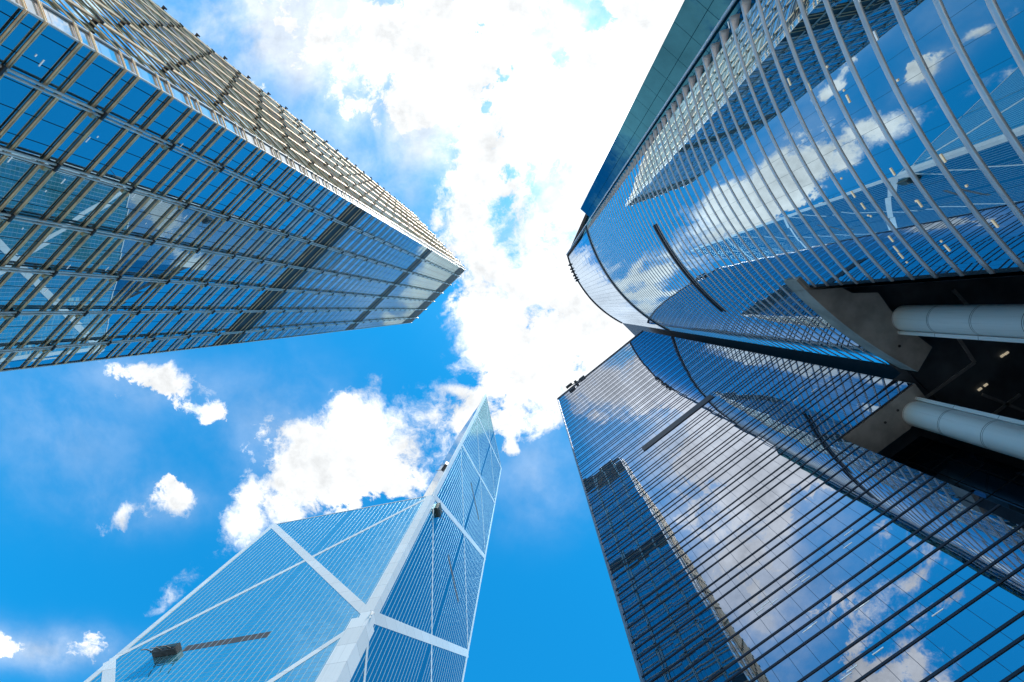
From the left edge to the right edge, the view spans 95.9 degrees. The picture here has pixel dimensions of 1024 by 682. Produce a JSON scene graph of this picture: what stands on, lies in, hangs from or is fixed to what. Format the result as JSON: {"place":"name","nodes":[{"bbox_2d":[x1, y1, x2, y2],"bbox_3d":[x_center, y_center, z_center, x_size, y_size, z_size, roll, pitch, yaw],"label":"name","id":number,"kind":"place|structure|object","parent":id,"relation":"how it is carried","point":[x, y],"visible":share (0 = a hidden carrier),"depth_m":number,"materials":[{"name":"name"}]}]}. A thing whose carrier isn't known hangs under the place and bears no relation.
{"place":"outdoors","nodes":[
{"label":"outdoors","id":0,"kind":"place"},
{"bbox_2d":[0,0,464,371],"bbox_3d":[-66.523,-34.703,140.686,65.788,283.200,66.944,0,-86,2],"label":"office tower","id":1,"kind":"structure","parent":0,"point":[169,183],"depth_m":66.22,"materials":[{"name":"blue glass"}]},
{"bbox_2d":[84,394,501,681],"bbox_3d":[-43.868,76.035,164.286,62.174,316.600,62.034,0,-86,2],"label":"prism tower","id":2,"kind":"structure","parent":0,"point":[387,592],"depth_m":105.99,"materials":[{"name":"blue glass"}]},
{"bbox_2d":[141,642,181,657],"bbox_3d":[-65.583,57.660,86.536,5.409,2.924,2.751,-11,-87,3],"label":"maintenance cradle","id":3,"kind":"object","parent":2,"relation":"attached to","point":[166,650],"visible":1,"depth_m":86.43,"materials":[{"name":"grey metal"}]},
{"bbox_2d":[435,503,444,519],"bbox_3d":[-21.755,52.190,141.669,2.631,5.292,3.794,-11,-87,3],"label":"maintenance cradle","id":4,"kind":"object","parent":2,"relation":"attached to","point":[438,510],"visible":1,"depth_m":140.21,"materials":[{"name":"grey metal"}]},
{"bbox_2d":[436,461,447,470],"bbox_3d":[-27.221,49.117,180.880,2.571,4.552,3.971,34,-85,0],"label":"maintenance cradle","id":5,"kind":"object","parent":2,"relation":"attached to","point":[444,466],"visible":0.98,"depth_m":179.76,"materials":[{"name":"grey metal"}]},
{"bbox_2d":[0,0,683,681],"label":"sky","id":6,"kind":"structure","parent":0,"point":[126,483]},
{"label":"ground","id":7,"kind":"structure","parent":0,"visible":0},
{"bbox_2d":[557,330,1023,681],"bbox_3d":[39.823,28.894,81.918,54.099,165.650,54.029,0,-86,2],"label":"slab tower","id":8,"kind":"structure","parent":7,"relation":"on","point":[756,517],"depth_m":43.46,"materials":[{"name":"blue glass"}]},
{"bbox_2d":[566,375,583,388],"bbox_3d":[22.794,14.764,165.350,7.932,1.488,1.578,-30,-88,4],"label":"roof crane","id":9,"kind":"object","parent":8,"relation":"on","point":[569,385],"visible":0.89,"depth_m":164.78,"materials":[{"name":"black metal"}]},
{"bbox_2d":[566,0,1023,468],"bbox_3d":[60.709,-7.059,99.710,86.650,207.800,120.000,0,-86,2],"label":"curved tower","id":10,"kind":"structure","parent":7,"relation":"on","point":[837,184],"depth_m":40.47,"materials":[{"name":"blue glass"}]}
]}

